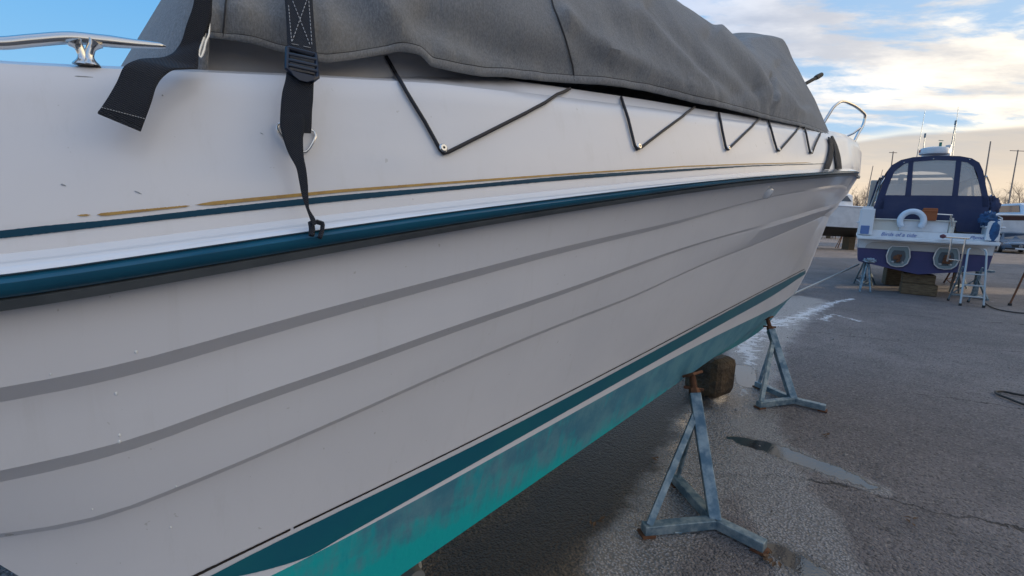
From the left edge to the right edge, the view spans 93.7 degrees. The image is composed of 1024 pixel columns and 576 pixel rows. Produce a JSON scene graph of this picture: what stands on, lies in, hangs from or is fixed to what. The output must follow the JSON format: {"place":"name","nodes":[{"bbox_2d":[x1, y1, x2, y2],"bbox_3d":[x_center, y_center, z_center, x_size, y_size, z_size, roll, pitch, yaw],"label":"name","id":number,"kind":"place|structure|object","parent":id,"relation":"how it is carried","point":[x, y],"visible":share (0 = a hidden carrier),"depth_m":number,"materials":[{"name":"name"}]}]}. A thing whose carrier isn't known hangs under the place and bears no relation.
{"place":"outdoors","nodes":[
{"label":"outdoors","id":0,"kind":"place"},
{"bbox_2d":[0,236,1023,575],"bbox_3d":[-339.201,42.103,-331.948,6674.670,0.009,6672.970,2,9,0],"label":"ground","id":1,"kind":"structure","parent":0,"point":[836,514],"depth_m":3.23,"materials":[{"name":"grey asphalt"}]},
{"bbox_2d":[400,562,424,575],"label":"trestle","id":2,"kind":"object","parent":1,"relation":"on","point":[416,570],"visible":0.07,"depth_m":1.76,"materials":[{"name":"grey metal"}]},
{"bbox_2d":[590,516,604,526],"bbox_3d":[0.449,1.212,2.501,0.095,0.021,0.047,-2,10,-24],"label":"dead leaf","id":3,"kind":"object","parent":1,"relation":"on","point":[599,520],"visible":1,"depth_m":2.50,"materials":[{"name":"brown plant"}]},
{"bbox_2d":[637,370,768,555],"bbox_3d":[0.970,0.880,2.606,0.625,0.708,0.722,2,9,0],"label":"jack stand","id":4,"kind":"object","parent":1,"relation":"on","point":[707,509],"visible":1,"depth_m":2.55,"materials":[{"name":"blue metal"}]},
{"bbox_2d":[685,354,735,397],"bbox_3d":[1.835,0.793,4.445,0.360,0.356,0.340,-5,12,-37],"label":"keel block","id":5,"kind":"object","parent":1,"relation":"on","point":[715,379],"depth_m":4.29,"materials":[{"name":"brown wood"}]},
{"bbox_2d":[0,31,866,575],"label":"motor boat","id":6,"kind":"object","parent":5,"relation":"on","point":[216,359],"visible":0.98,"depth_m":1.08,"materials":[{"name":"white plastic"}]},
{"bbox_2d":[98,0,211,131],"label":"webbing strap","id":7,"kind":"object","parent":6,"relation":"hanging from","point":[128,101],"visible":1,"depth_m":0.77,"materials":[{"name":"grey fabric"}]},
{"bbox_2d":[276,0,324,238],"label":"webbing strap","id":8,"kind":"object","parent":6,"relation":"attached to","point":[295,123],"visible":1,"depth_m":0.90,"materials":[{"name":"black fabric"}]},
{"bbox_2d":[121,0,828,154],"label":"boat cover","id":9,"kind":"object","parent":6,"relation":"on","point":[675,52],"visible":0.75,"depth_m":1.43,"materials":[{"name":"grey fabric"}]},
{"bbox_2d":[824,136,841,168],"bbox_3d":[1.927,-0.827,2.906,0.075,0.252,0.521,10,12,41],"label":"webbing strap","id":10,"kind":"object","parent":6,"relation":"attached to","point":[832,142],"visible":1,"depth_m":2.96,"materials":[{"name":"black fabric"}]},
{"bbox_2d":[762,557,781,567],"bbox_3d":[1.230,1.292,2.263,0.048,0.017,0.077,-3,11,-31],"label":"dead leaf","id":11,"kind":"object","parent":1,"relation":"on","point":[771,560],"visible":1,"depth_m":2.26,"materials":[{"name":"brown plant"}]},
{"bbox_2d":[752,316,827,412],"bbox_3d":[2.389,0.658,4.345,0.618,0.701,0.714,1,9,-8],"label":"jack stand","id":12,"kind":"object","parent":1,"relation":"on","point":[789,396],"visible":0.98,"depth_m":4.33,"materials":[{"name":"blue metal"}]},
{"bbox_2d":[570,310,1023,575],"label":"loose grit","id":13,"kind":"object","parent":1,"relation":"on","point":[816,470],"visible":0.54,"depth_m":3.60,"materials":[{"name":"grey gravel"}]},
{"bbox_2d":[793,264,859,294],"bbox_3d":[7.903,-0.253,11.973,5.099,0.490,0.041,-6,12,-41],"label":"mooring line","id":14,"kind":"object","parent":1,"relation":"on","point":[798,291],"visible":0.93,"depth_m":11.73,"materials":[{"name":"grey fabric"}]},
{"bbox_2d":[822,194,862,249],"bbox_3d":[18.061,-4.189,29.601,9.399,3.441,3.257,2,9,0],"label":"motor boat","id":15,"kind":"object","parent":1,"relation":"on","point":[843,219],"visible":0.11,"depth_m":28.25,"materials":[{"name":"white plastic"}]},
{"bbox_2d":[851,189,866,206],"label":"bare tree","id":16,"kind":"object","parent":1,"relation":"on","point":[857,199],"visible":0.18,"depth_m":63.82,"materials":[{"name":"brown plant"}]},
{"bbox_2d":[853,188,867,205],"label":"bare tree","id":17,"kind":"object","parent":1,"relation":"on","point":[864,197],"visible":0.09,"depth_m":58.09,"materials":[{"name":"brown plant"}]},
{"bbox_2d":[855,182,870,205],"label":"bare tree","id":18,"kind":"object","parent":1,"relation":"on","point":[864,195],"visible":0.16,"depth_m":63.78,"materials":[{"name":"brown plant"}]},
{"bbox_2d":[853,262,875,287],"bbox_3d":[9.581,-0.491,12.985,2.610,0.780,0.447,-7,13,-44],"label":"trestle","id":19,"kind":"object","parent":1,"relation":"on","point":[863,265],"visible":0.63,"depth_m":12.45,"materials":[{"name":"grey metal"}]},
{"bbox_2d":[857,167,872,239],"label":"mast","id":20,"kind":"object","parent":1,"relation":"on","point":[868,188],"visible":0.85,"depth_m":48.76,"materials":[{"name":"grey metal"}]},
{"bbox_2d":[859,263,871,292],"bbox_3d":[8.887,-0.368,11.974,0.246,0.803,1.791,9,11,36],"label":"trestle","id":21,"kind":"object","parent":1,"relation":"on","point":[869,277],"visible":0.85,"depth_m":11.51,"materials":[{"name":"blue metal"}]},
{"bbox_2d":[863,257,876,262],"bbox_3d":[8.672,-0.680,11.618,0.382,0.160,0.316,-3,10,-28],"label":"crumpled cloth","id":22,"kind":"object","parent":21,"relation":"on","point":[870,260],"visible":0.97,"depth_m":11.54,"materials":[{"name":"grey fabric"}]},
{"bbox_2d":[881,267,903,285],"bbox_3d":[10.452,-0.357,13.072,0.500,0.540,0.500,7,10,28],"label":"keel block","id":23,"kind":"object","parent":1,"relation":"on","point":[890,276],"depth_m":12.92,"materials":[{"name":"brown wood"}]},
{"bbox_2d":[856,107,1005,273],"bbox_3d":[11.647,-2.683,13.928,2.628,3.947,8.738,8,11,34],"label":"cabin cruiser","id":24,"kind":"object","parent":23,"relation":"on","point":[950,236],"visible":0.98,"depth_m":11.18,"materials":[{"name":"blue fabric"}]},
{"bbox_2d":[860,225,869,233],"bbox_3d":[8.440,-1.395,11.483,0.170,0.200,0.020,8,11,34],"label":"locker door","id":25,"kind":"structure","parent":24,"relation":"in","point":[864,229],"depth_m":11.47,"materials":[{"name":"blue plastic"}]},
{"bbox_2d":[897,209,926,228],"bbox_3d":[9.203,-1.599,11.040,0.544,0.448,0.121,8,11,34],"label":"horseshoe lifebuoy","id":26,"kind":"object","parent":24,"relation":"attached to","point":[919,213],"visible":1,"depth_m":10.97,"materials":[{"name":"white plastic"}]},
{"bbox_2d":[922,208,937,220],"bbox_3d":[9.461,-1.670,10.889,0.280,0.280,0.120,8,11,34],"label":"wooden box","id":27,"kind":"object","parent":24,"relation":"on","point":[931,214],"visible":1,"depth_m":10.83,"materials":[{"name":"brown wood"}]},
{"bbox_2d":[977,211,997,225],"bbox_3d":[10.265,-1.498,10.368,0.363,0.364,0.257,5,9,14],"label":"rope bundle","id":28,"kind":"object","parent":24,"relation":"on","point":[985,218],"visible":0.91,"depth_m":10.30,"materials":[{"name":"blue fabric"}]},
{"bbox_2d":[989,218,1000,241],"bbox_3d":[10.335,-1.225,10.290,0.212,0.540,0.205,2,9,0],"label":"fender","id":29,"kind":"object","parent":24,"relation":"hanging from","point":[994,231],"visible":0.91,"depth_m":10.22,"materials":[{"name":"blue plastic"}]},
{"bbox_2d":[988,195,1001,213],"bbox_3d":[10.647,-1.808,10.662,0.242,0.531,0.342,2,9,0],"label":"folded sail cover","id":30,"kind":"object","parent":24,"relation":"on","point":[995,203],"visible":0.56,"depth_m":10.55,"materials":[{"name":"blue fabric"}]},
{"bbox_2d":[899,272,937,296],"bbox_3d":[9.697,-0.099,11.452,0.660,0.488,0.500,8,11,34],"label":"keel block","id":31,"kind":"object","parent":1,"relation":"on","point":[918,284],"depth_m":11.28,"materials":[{"name":"brown wood"}]},
{"bbox_2d":[943,273,960,284],"bbox_3d":[12.191,-0.479,13.267,0.370,0.867,4.777,11,13,43],"label":"trestle","id":32,"kind":"object","parent":1,"relation":"on","point":[947,278],"visible":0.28,"depth_m":13.09,"materials":[{"name":"metal"}]},
{"bbox_2d":[948,272,966,292],"bbox_3d":[11.208,-0.306,12.029,2.545,0.843,0.279,-7,13,-43],"label":"trestle","id":33,"kind":"object","parent":1,"relation":"on","point":[959,285],"visible":0.53,"depth_m":11.76,"materials":[{"name":"grey metal"}]},
{"bbox_2d":[947,248,987,307],"bbox_3d":[9.686,-0.246,10.155,0.428,1.200,0.763,6,10,25],"label":"step ladder","id":34,"kind":"object","parent":1,"relation":"on","point":[975,284],"visible":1,"depth_m":10.00,"materials":[{"name":"silver metal"}]},
{"bbox_2d":[952,270,994,300],"bbox_3d":[10.865,-0.092,11.129,0.743,0.665,0.709,2,9,0],"label":"jack stand","id":35,"kind":"object","parent":1,"relation":"on","point":[976,290],"visible":0.49,"depth_m":11.17,"materials":[{"name":"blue metal"}]},
{"bbox_2d":[985,141,990,179],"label":"mast","id":36,"kind":"object","parent":1,"relation":"on","point":[987,160],"visible":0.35,"depth_m":43.43,"materials":[{"name":"grey metal"}]},
{"bbox_2d":[977,181,1023,203],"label":"bare tree","id":37,"kind":"object","parent":1,"relation":"on","point":[1013,197],"visible":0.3,"depth_m":53.22,"materials":[{"name":"brown plant"}]},
{"bbox_2d":[985,303,1023,313],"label":"power cable","id":38,"kind":"object","parent":1,"relation":"on","point":[1003,310],"visible":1,"depth_m":9.48,"materials":[{"name":"black plastic"}]},
{"bbox_2d":[994,390,1023,404],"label":"hose","id":39,"kind":"object","parent":1,"relation":"on","point":[997,392],"visible":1,"depth_m":4.67,"materials":[{"name":"black rubber"}]},
{"bbox_2d":[995,232,1023,251],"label":"parked car","id":40,"kind":"object","parent":1,"relation":"on","point":[1012,240],"visible":0.66,"depth_m":33.49,"materials":[{"name":"blue paint"}]},
{"bbox_2d":[996,203,1023,232],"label":"motor boat","id":41,"kind":"object","parent":1,"relation":"on","point":[1012,215],"visible":0.3,"depth_m":34.53,"materials":[{"name":"white plastic"}]},
{"bbox_2d":[999,187,1023,202],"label":"bare tree","id":42,"kind":"object","parent":1,"relation":"on","point":[1012,198],"visible":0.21,"depth_m":57.96,"materials":[{"name":"brown plant"}]},
{"bbox_2d":[1008,273,1023,305],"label":"prop stand","id":43,"kind":"object","parent":1,"relation":"on","point":[1015,292],"visible":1,"depth_m":10.26,"materials":[{"name":"metal"}]},
{"bbox_2d":[0,0,1023,205],"label":"sky","id":44,"kind":"structure","parent":0,"point":[895,60],"materials":[{"name":"blue"}]},
{"bbox_2d":[1008,150,1018,203],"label":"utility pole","id":45,"kind":"object","parent":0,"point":[1013,175],"visible":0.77,"depth_m":48.48,"materials":[{"name":"brown"}]}
]}

